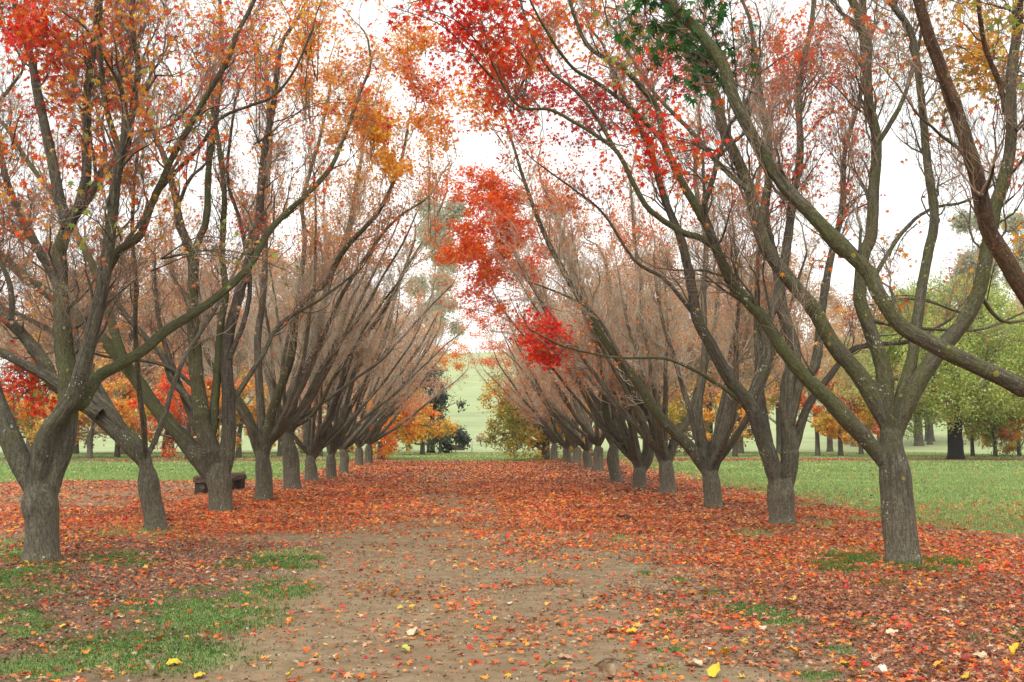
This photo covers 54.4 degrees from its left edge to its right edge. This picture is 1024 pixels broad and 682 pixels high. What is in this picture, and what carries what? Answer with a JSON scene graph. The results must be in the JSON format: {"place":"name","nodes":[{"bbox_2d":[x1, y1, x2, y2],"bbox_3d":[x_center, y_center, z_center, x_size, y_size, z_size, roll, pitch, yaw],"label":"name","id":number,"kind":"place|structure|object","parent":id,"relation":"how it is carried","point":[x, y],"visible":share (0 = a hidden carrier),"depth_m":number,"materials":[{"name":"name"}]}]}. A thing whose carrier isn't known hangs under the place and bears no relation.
{"place":"outdoors","nodes":[
{"label":"outdoors","id":0,"kind":"place"},
{"bbox_2d":[0,352,1023,681],"bbox_3d":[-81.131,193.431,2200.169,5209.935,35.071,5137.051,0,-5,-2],"label":"ground","id":1,"kind":"structure","parent":0,"point":[472,418],"depth_m":9.69,"materials":[{"name":"soil"}]},
{"bbox_2d":[9,398,37,429],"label":"tree","id":2,"kind":"object","parent":1,"relation":"on","point":[20,422],"visible":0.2,"depth_m":69.24,"materials":[{"name":"orange plant"}]},
{"bbox_2d":[0,380,91,456],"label":"tree","id":3,"kind":"object","parent":1,"relation":"on","point":[27,424],"visible":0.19,"depth_m":70.57,"materials":[{"name":"orange plant"}]},
{"bbox_2d":[0,220,129,454],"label":"tall tree","id":4,"kind":"object","parent":1,"relation":"on","point":[5,339],"visible":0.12,"depth_m":81.69,"materials":[{"name":"brown plant"}]},
{"bbox_2d":[0,254,152,453],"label":"tall tree","id":5,"kind":"object","parent":1,"relation":"on","point":[76,449],"visible":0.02,"depth_m":89.90,"materials":[{"name":"brown plant"}]},
{"bbox_2d":[25,372,150,458],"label":"tree","id":6,"kind":"object","parent":1,"relation":"on","point":[120,405],"visible":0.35,"depth_m":68.55,"materials":[{"name":"orange plant"}]},
{"bbox_2d":[18,219,226,454],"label":"tall tree","id":7,"kind":"object","parent":1,"relation":"on","point":[130,348],"visible":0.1,"depth_m":82.92,"materials":[{"name":"brown plant"}]},
{"bbox_2d":[80,377,164,457],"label":"tree","id":8,"kind":"object","parent":1,"relation":"on","point":[129,388],"visible":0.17,"depth_m":72.55,"materials":[{"name":"orange plant"}]},
{"bbox_2d":[0,0,288,530],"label":"maple tree","id":9,"kind":"object","parent":1,"relation":"on","point":[101,412],"visible":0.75,"depth_m":16.73,"materials":[{"name":"brown plant"}]},
{"bbox_2d":[145,659,157,673],"bbox_3d":[-2.413,2.174,6.652,0.080,0.116,0.102,3,-6,-28],"label":"leaf","id":10,"kind":"object","parent":1,"relation":"on","point":[150,667],"visible":1,"depth_m":6.63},
{"bbox_2d":[120,380,197,455],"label":"tree","id":11,"kind":"object","parent":1,"relation":"on","point":[165,441],"visible":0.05,"depth_m":74.21,"materials":[{"name":"orange plant"}]},
{"bbox_2d":[166,658,181,664],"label":"leaf","id":12,"kind":"object","parent":1,"relation":"on","point":[173,660],"visible":1,"depth_m":7.00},
{"bbox_2d":[102,234,248,451],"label":"tall tree","id":13,"kind":"object","parent":1,"relation":"on","point":[169,439],"visible":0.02,"depth_m":93.07,"materials":[{"name":"brown plant"}]},
{"bbox_2d":[125,362,241,459],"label":"tree","id":14,"kind":"object","parent":1,"relation":"on","point":[177,405],"visible":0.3,"depth_m":67.84,"materials":[{"name":"orange plant"}]},
{"bbox_2d":[0,0,396,561],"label":"maple tree","id":15,"kind":"object","parent":1,"relation":"on","point":[39,472],"visible":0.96,"depth_m":12.67,"materials":[{"name":"brown plant"}]},
{"bbox_2d":[194,672,204,677],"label":"leaf","id":16,"kind":"object","parent":1,"relation":"on","point":[199,674],"visible":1,"depth_m":6.61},
{"bbox_2d":[0,0,412,511],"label":"maple tree","id":17,"kind":"object","parent":1,"relation":"on","point":[210,458],"visible":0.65,"depth_m":20.88,"materials":[{"name":"brown plant"}]},
{"bbox_2d":[123,247,291,439],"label":"tall tree","id":18,"kind":"object","parent":1,"relation":"on","point":[245,362],"visible":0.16,"depth_m":82.49,"materials":[{"name":"brown plant"}]},
{"bbox_2d":[193,472,246,493],"bbox_3d":[-8.403,4.107,28.773,0.426,0.565,2.808,-1,-6,9],"label":"log bench","id":19,"kind":"object","parent":1,"relation":"on","point":[238,480],"visible":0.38,"depth_m":29.17,"materials":[{"name":"wood"}]},
{"bbox_2d":[223,653,233,669],"bbox_3d":[-1.935,2.185,6.780,0.068,0.121,0.096,2,-6,-25],"label":"leaf","id":20,"kind":"object","parent":1,"relation":"on","point":[231,665],"visible":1,"depth_m":6.77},
{"bbox_2d":[207,366,281,457],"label":"tree","id":21,"kind":"object","parent":1,"relation":"on","point":[253,411],"visible":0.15,"depth_m":70.82,"materials":[{"name":"orange plant"}]},
{"bbox_2d":[178,233,327,425],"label":"tall tree","id":22,"kind":"object","parent":1,"relation":"on","point":[282,265],"visible":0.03,"depth_m":90.76,"materials":[{"name":"brown plant"}]},
{"bbox_2d":[236,368,311,456],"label":"tree","id":23,"kind":"object","parent":1,"relation":"on","point":[279,451],"visible":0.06,"depth_m":76.80,"materials":[{"name":"orange plant"}]},
{"bbox_2d":[144,0,471,500],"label":"maple tree","id":24,"kind":"object","parent":1,"relation":"on","point":[267,431],"visible":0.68,"depth_m":24.03,"materials":[{"name":"brown plant"}]},
{"bbox_2d":[233,234,397,453],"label":"tall tree","id":25,"kind":"object","parent":1,"relation":"on","point":[283,295],"visible":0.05,"depth_m":88.60,"materials":[{"name":"brown plant"}]},
{"bbox_2d":[280,374,361,455],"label":"tree","id":26,"kind":"object","parent":1,"relation":"on","point":[300,433],"visible":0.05,"depth_m":73.75,"materials":[{"name":"orange plant"}]},
{"bbox_2d":[197,30,471,489],"bbox_3d":[-4.269,-2.080,29.254,9.417,13.123,7.141,-3,-6,30],"label":"maple tree","id":27,"kind":"object","parent":1,"relation":"on","point":[291,468],"visible":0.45,"depth_m":28.93,"materials":[{"name":"brown plant"}]},
{"bbox_2d":[240,118,441,481],"bbox_3d":[-5.494,-1.212,32.910,6.811,12.070,8.089,0,-5,-2],"label":"maple tree","id":28,"kind":"object","parent":1,"relation":"on","point":[317,442],"visible":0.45,"depth_m":33.82,"materials":[{"name":"brown plant"}]},
{"bbox_2d":[234,248,469,472],"bbox_3d":[-6.672,0.932,42.898,10.133,9.676,8.999,0,-5,-2],"label":"maple tree","id":29,"kind":"object","parent":1,"relation":"on","point":[365,426],"visible":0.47,"depth_m":40.56,"materials":[{"name":"brown plant"}]},
{"bbox_2d":[275,276,429,452],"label":"tall tree","id":30,"kind":"object","parent":1,"relation":"on","point":[378,332],"visible":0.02,"depth_m":94.86,"materials":[{"name":"brown plant"}]},
{"bbox_2d":[301,159,474,478],"bbox_3d":[-4.568,-0.887,36.416,6.450,12.096,6.083,0,-5,-2],"label":"maple tree","id":31,"kind":"object","parent":1,"relation":"on","point":[337,442],"visible":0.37,"depth_m":36.44,"materials":[{"name":"brown plant"}]},
{"bbox_2d":[336,371,445,459],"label":"beech tree","id":32,"kind":"object","parent":1,"relation":"on","point":[382,446],"visible":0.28,"depth_m":65.44,"materials":[{"name":"orange plant"}]},
{"bbox_2d":[324,306,473,464],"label":"maple tree","id":33,"kind":"object","parent":1,"relation":"on","point":[382,420],"visible":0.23,"depth_m":51.15,"materials":[{"name":"brown plant"}]},
{"bbox_2d":[397,644,409,651],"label":"leaf","id":34,"kind":"object","parent":1,"relation":"on","point":[406,647],"visible":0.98,"depth_m":7.38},
{"bbox_2d":[364,298,448,449],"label":"tall tree","id":35,"kind":"object","parent":1,"relation":"on","point":[420,354],"visible":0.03,"depth_m":104.19,"materials":[{"name":"brown plant"}]},
{"bbox_2d":[347,302,474,463],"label":"maple tree","id":36,"kind":"object","parent":1,"relation":"on","point":[375,437],"visible":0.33,"depth_m":56.44,"materials":[{"name":"brown plant"}]},
{"bbox_2d":[406,626,417,634],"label":"leaf","id":37,"kind":"object","parent":1,"relation":"on","point":[411,631],"visible":1,"depth_m":8.03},
{"bbox_2d":[387,387,459,454],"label":"tree","id":38,"kind":"object","parent":1,"relation":"on","point":[422,435],"visible":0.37,"depth_m":81.21,"materials":[{"name":"orange plant"}]},
{"bbox_2d":[403,193,470,431],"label":"gum tree","id":39,"kind":"object","parent":1,"relation":"on","point":[456,210],"visible":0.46,"depth_m":150.22,"materials":[{"name":"green plant"}]},
{"bbox_2d":[425,411,451,453],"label":"tree","id":40,"kind":"object","parent":1,"relation":"on","point":[430,444],"visible":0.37,"depth_m":89.08,"materials":[{"name":"green plant"}]},
{"bbox_2d":[412,259,469,394],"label":"gum tree","id":41,"kind":"object","parent":1,"relation":"on","point":[452,268],"visible":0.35,"depth_m":175.91,"materials":[{"name":"green plant"}]},
{"bbox_2d":[412,363,473,452],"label":"gum tree","id":42,"kind":"object","parent":1,"relation":"on","point":[462,439],"visible":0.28,"depth_m":90.49,"materials":[{"name":"green plant"}]},
{"bbox_2d":[452,445,463,449],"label":"water trough","id":43,"kind":"object","parent":1,"relation":"on","point":[457,447],"visible":0.31,"depth_m":110.78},
{"bbox_2d":[476,432,485,444],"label":"shrub","id":44,"kind":"object","parent":1,"relation":"on","point":[478,439],"visible":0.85,"depth_m":124.25,"materials":[{"name":"green plant"}]},
{"bbox_2d":[0,457,1023,681],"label":"fallen leaves","id":45,"kind":"object","parent":1,"relation":"on","point":[535,471],"visible":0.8,"depth_m":13.24,"materials":[{"name":"red plant"}]},
{"bbox_2d":[600,663,615,675],"bbox_3d":[0.639,2.189,6.638,0.109,0.099,0.078,0,-5,-2],"label":"leaf","id":46,"kind":"object","parent":45,"relation":"on","point":[609,668],"visible":1,"depth_m":6.62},
{"bbox_2d":[605,626,619,630],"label":"leaf","id":47,"kind":"object","parent":45,"relation":"on","point":[611,628],"visible":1,"depth_m":8.06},
{"bbox_2d":[961,666,973,679],"bbox_3d":[2.979,2.162,6.501,0.078,0.093,0.081,0,-5,-2],"label":"leaf","id":48,"kind":"object","parent":45,"relation":"on","point":[967,675],"visible":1,"depth_m":6.50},
{"bbox_2d":[993,648,1007,655],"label":"leaf","id":49,"kind":"object","parent":45,"relation":"on","point":[998,650],"visible":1,"depth_m":7.24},
{"bbox_2d":[468,325,559,457],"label":"maple tree","id":50,"kind":"object","parent":1,"relation":"on","point":[534,424],"visible":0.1,"depth_m":65.86,"materials":[{"name":"brown plant"}]},
{"bbox_2d":[443,296,590,462],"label":"maple tree","id":51,"kind":"object","parent":1,"relation":"on","point":[566,444],"visible":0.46,"depth_m":55.07,"materials":[{"name":"brown plant"}]},
{"bbox_2d":[461,312,588,460],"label":"maple tree","id":52,"kind":"object","parent":1,"relation":"on","point":[554,452],"visible":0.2,"depth_m":58.78,"materials":[{"name":"brown plant"}]},
{"bbox_2d":[477,369,593,460],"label":"beech tree","id":53,"kind":"object","parent":1,"relation":"on","point":[514,426],"visible":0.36,"depth_m":63.63,"materials":[{"name":"green plant"}]},
{"bbox_2d":[433,128,671,481],"bbox_3d":[1.817,-1.584,32.817,6.898,12.790,9.259,-3,-6,25],"label":"maple tree","id":54,"kind":"object","parent":1,"relation":"on","point":[614,470],"visible":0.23,"depth_m":32.85,"materials":[{"name":"brown plant"}]},
{"bbox_2d":[417,159,689,488],"bbox_3d":[1.475,-0.461,29.456,7.428,9.855,5.599,-2,-6,21],"label":"maple tree","id":55,"kind":"object","parent":1,"relation":"on","point":[623,438],"visible":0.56,"depth_m":28.87,"materials":[{"name":"brown plant"}]},
{"bbox_2d":[558,653,571,657],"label":"leaf","id":56,"kind":"object","parent":1,"relation":"on","point":[561,655],"visible":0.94,"depth_m":7.22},
{"bbox_2d":[513,291,618,451],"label":"tall tree","id":57,"kind":"object","parent":1,"relation":"on","point":[561,319],"visible":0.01,"depth_m":100.71,"materials":[{"name":"brown plant"}]},
{"bbox_2d":[486,189,647,471],"bbox_3d":[2.224,0.031,40.315,6.560,10.872,10.164,0,-5,-2],"label":"maple tree","id":58,"kind":"object","parent":1,"relation":"on","point":[596,439],"visible":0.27,"depth_m":41.98,"materials":[{"name":"brown plant"}]},
{"bbox_2d":[487,181,676,467],"bbox_3d":[3.035,-0.433,44.155,8.225,12.559,11.355,0,-5,-2],"label":"maple tree","id":59,"kind":"object","parent":1,"relation":"on","point":[586,446],"visible":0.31,"depth_m":45.61,"materials":[{"name":"brown plant"}]},
{"bbox_2d":[491,219,672,462],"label":"maple tree","id":60,"kind":"object","parent":1,"relation":"on","point":[577,453],"visible":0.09,"depth_m":53.20,"materials":[{"name":"brown plant"}]},
{"bbox_2d":[438,0,753,493],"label":"maple tree","id":61,"kind":"object","parent":1,"relation":"on","point":[655,437],"visible":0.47,"depth_m":26.32,"materials":[{"name":"brown plant"}]},
{"bbox_2d":[557,395,639,456],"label":"tree","id":62,"kind":"object","parent":1,"relation":"on","point":[591,453],"depth_m":75.58,"materials":[{"name":"orange plant"}]},
{"bbox_2d":[594,658,622,665],"bbox_3d":[0.667,2.274,7.061,0.217,0.032,0.099,2,-6,-18],"label":"stick","id":63,"kind":"object","parent":1,"relation":"on","point":[602,660],"visible":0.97,"depth_m":7.06,"materials":[{"name":"brown plant"}]},
{"bbox_2d":[551,266,672,450],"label":"tall tree","id":64,"kind":"object","parent":1,"relation":"on","point":[569,318],"visible":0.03,"depth_m":93.67,"materials":[{"name":"brown plant"}]},
{"bbox_2d":[624,627,636,632],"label":"leaf","id":65,"kind":"object","parent":1,"relation":"on","point":[633,629],"visible":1,"depth_m":8.07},
{"bbox_2d":[600,383,686,451],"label":"tree","id":66,"kind":"object","parent":1,"relation":"on","point":[673,413],"visible":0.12,"depth_m":76.04,"materials":[{"name":"yellow plant"}]},
{"bbox_2d":[440,0,849,508],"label":"maple tree","id":67,"kind":"object","parent":1,"relation":"on","point":[705,460],"visible":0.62,"depth_m":21.37,"materials":[{"name":"brown plant"}]},
{"bbox_2d":[577,233,729,426],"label":"tall tree","id":68,"kind":"object","parent":1,"relation":"on","point":[686,360],"visible":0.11,"depth_m":87.94,"materials":[{"name":"brown plant"}]},
{"bbox_2d":[683,658,702,664],"bbox_3d":[1.257,2.234,6.918,0.124,0.035,0.132,0,-5,-2],"label":"leaf","id":69,"kind":"object","parent":1,"relation":"on","point":[697,662],"visible":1,"depth_m":6.91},
{"bbox_2d":[367,0,1023,563],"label":"maple tree","id":70,"kind":"object","parent":1,"relation":"on","point":[889,408],"visible":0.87,"depth_m":12.95,"materials":[{"name":"brown plant"}]},
{"bbox_2d":[690,614,703,621],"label":"leaf","id":71,"kind":"object","parent":1,"relation":"on","point":[696,616],"visible":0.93,"depth_m":8.55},
{"bbox_2d":[668,372,740,455],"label":"tree","id":72,"kind":"object","parent":1,"relation":"on","point":[706,399],"visible":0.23,"depth_m":78.25,"materials":[{"name":"orange plant"}]},
{"bbox_2d":[706,662,720,676],"bbox_3d":[1.341,2.185,6.622,0.093,0.082,0.090,0,-5,-2],"label":"leaf","id":73,"kind":"object","parent":1,"relation":"on","point":[713,670],"visible":1,"depth_m":6.63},
{"bbox_2d":[666,250,775,449],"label":"tall tree","id":74,"kind":"object","parent":1,"relation":"on","point":[710,427],"visible":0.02,"depth_m":93.66,"materials":[{"name":"brown plant"}]},
{"bbox_2d":[450,0,997,524],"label":"maple tree","id":75,"kind":"object","parent":1,"relation":"on","point":[552,346],"visible":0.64,"depth_m":17.92,"materials":[{"name":"brown plant"}]},
{"bbox_2d":[721,647,730,654],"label":"leaf","id":76,"kind":"object","parent":1,"relation":"on","point":[723,649],"visible":1,"depth_m":7.22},
{"bbox_2d":[668,251,812,453],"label":"tall tree","id":77,"kind":"object","parent":1,"relation":"on","point":[716,377],"visible":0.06,"depth_m":88.18,"materials":[{"name":"brown plant"}]},
{"bbox_2d":[703,382,779,456],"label":"tree","id":78,"kind":"object","parent":1,"relation":"on","point":[741,412],"visible":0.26,"depth_m":73.94,"materials":[{"name":"orange plant"}]},
{"bbox_2d":[691,239,861,453],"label":"tall tree","id":79,"kind":"object","parent":1,"relation":"on","point":[809,337],"visible":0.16,"depth_m":88.49,"materials":[{"name":"brown plant"}]},
{"bbox_2d":[784,646,800,657],"bbox_3d":[2.023,2.241,7.179,0.120,0.080,0.095,0,-5,-2],"label":"leaf","id":80,"kind":"object","parent":1,"relation":"on","point":[794,649],"visible":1,"depth_m":7.17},
{"bbox_2d":[579,0,1023,396],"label":"maple tree","id":81,"kind":"object","parent":1,"relation":"on","point":[707,52],"visible":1,"depth_m":8.76,"materials":[{"name":"brown plant"}]},
{"bbox_2d":[795,363,846,455],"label":"tree","id":82,"kind":"object","parent":1,"relation":"on","point":[803,399],"visible":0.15,"depth_m":78.44,"materials":[{"name":"orange plant"}]},
{"bbox_2d":[768,276,879,451],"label":"tall tree","id":83,"kind":"object","parent":1,"relation":"on","point":[834,300],"visible":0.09,"depth_m":100.45,"materials":[{"name":"brown plant"}]},
{"bbox_2d":[810,377,875,455],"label":"tree","id":84,"kind":"object","parent":1,"relation":"on","point":[825,422],"visible":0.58,"depth_m":75.38,"materials":[{"name":"orange plant"}]},
{"bbox_2d":[828,383,879,453],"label":"tree","id":85,"kind":"object","parent":1,"relation":"on","point":[876,429],"visible":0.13,"depth_m":83.08,"materials":[{"name":"orange plant"}]},
{"bbox_2d":[837,361,872,446],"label":"distant tree","id":86,"kind":"object","parent":1,"relation":"on","point":[852,438],"visible":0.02,"depth_m":118.78,"materials":[{"name":"orange plant"}]},
{"bbox_2d":[873,664,886,673],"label":"leaf","id":87,"kind":"object","parent":1,"relation":"on","point":[879,668],"visible":0.98,"depth_m":6.71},
{"bbox_2d":[834,299,929,443],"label":"tall tree","id":88,"kind":"object","parent":1,"relation":"on","point":[878,439],"visible":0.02,"depth_m":113.60,"materials":[{"name":"green plant"}]},
{"bbox_2d":[886,628,897,633],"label":"leaf","id":89,"kind":"object","parent":1,"relation":"on","point":[889,630],"visible":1,"depth_m":8.05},
{"bbox_2d":[893,283,911,313],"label":"gum tree","id":90,"kind":"object","parent":1,"relation":"on","point":[901,292],"depth_m":185.57,"materials":[{"name":"green plant"}]},
{"bbox_2d":[898,356,938,445],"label":"distant tree","id":91,"kind":"object","parent":1,"relation":"on","point":[919,439],"depth_m":119.08,"materials":[{"name":"brown plant"}]},
{"bbox_2d":[821,267,1023,458],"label":"locust tree","id":92,"kind":"object","parent":1,"relation":"on","point":[949,380],"visible":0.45,"depth_m":66.40,"materials":[{"name":"green plant"}]},
{"bbox_2d":[921,398,946,440],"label":"distant tree","id":93,"kind":"object","parent":1,"relation":"on","point":[933,439],"depth_m":126.32,"materials":[{"name":"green plant"}]},
{"bbox_2d":[932,660,942,667],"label":"leaf","id":94,"kind":"object","parent":1,"relation":"on","point":[937,663],"visible":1,"depth_m":6.85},
{"bbox_2d":[926,379,980,444],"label":"tall tree","id":95,"kind":"object","parent":1,"relation":"on","point":[929,435],"depth_m":121.33,"materials":[{"name":"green plant"}]},
{"bbox_2d":[958,653,970,662],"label":"leaf","id":96,"kind":"object","parent":1,"relation":"on","point":[965,657],"visible":0.97,"depth_m":6.97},
{"bbox_2d":[945,206,1003,298],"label":"gum tree","id":97,"kind":"object","parent":1,"relation":"on","point":[964,229],"visible":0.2,"depth_m":168.95,"materials":[{"name":"green plant"}]},
{"bbox_2d":[957,602,992,610],"bbox_3d":[4.345,2.482,9.350,0.655,0.031,0.050,4,-7,-36],"label":"stick","id":98,"kind":"object","parent":1,"relation":"on","point":[973,604],"visible":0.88,"depth_m":9.36,"materials":[{"name":"brown plant"}]},
{"bbox_2d":[973,631,981,641],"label":"leaf","id":99,"kind":"object","parent":1,"relation":"on","point":[979,637],"visible":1,"depth_m":7.70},
{"bbox_2d":[959,387,997,456],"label":"tree","id":100,"kind":"object","parent":1,"relation":"on","point":[972,449],"visible":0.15,"depth_m":76.60,"materials":[{"name":"green plant"}]},
{"bbox_2d":[970,651,988,658],"bbox_3d":[3.393,2.274,7.231,0.120,0.042,0.108,-2,-6,22],"label":"leaf","id":101,"kind":"object","parent":1,"relation":"on","point":[979,654],"visible":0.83,"depth_m":7.24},
{"bbox_2d":[961,387,1023,455],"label":"tree","id":102,"kind":"object","parent":1,"relation":"on","point":[1012,436],"visible":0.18,"depth_m":74.46,"materials":[{"name":"green plant"}]},
{"bbox_2d":[967,314,1023,455],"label":"locust tree","id":103,"kind":"object","parent":1,"relation":"on","point":[1003,441],"visible":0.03,"depth_m":74.77,"materials":[{"name":"green plant"}]},
{"bbox_2d":[980,419,1023,455],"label":"tree","id":104,"kind":"object","parent":1,"relation":"on","point":[1010,449],"visible":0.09,"depth_m":80.42,"materials":[{"name":"green plant"}]},
{"bbox_2d":[993,204,1023,304],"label":"gum tree","id":105,"kind":"object","parent":1,"relation":"on","point":[1014,218],"visible":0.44,"depth_m":156.89,"materials":[{"name":"green plant"}]},
{"bbox_2d":[1002,294,1023,339],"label":"tall tree","id":106,"kind":"object","parent":1,"relation":"on","point":[1016,299],"visible":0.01,"depth_m":121.98,"materials":[{"name":"green plant"}]},
{"bbox_2d":[1009,641,1023,653],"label":"leaf","id":107,"kind":"object","parent":1,"relation":"on","point":[1013,647],"visible":1,"depth_m":7.33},
{"bbox_2d":[0,451,1023,681],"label":"grass","id":108,"kind":"structure","parent":0,"point":[808,465],"depth_m":19.45,"materials":[{"name":"plant"}]},
{"bbox_2d":[0,0,1023,394],"label":"sky","id":109,"kind":"structure","parent":0,"point":[903,197],"materials":[{"name":"white"}]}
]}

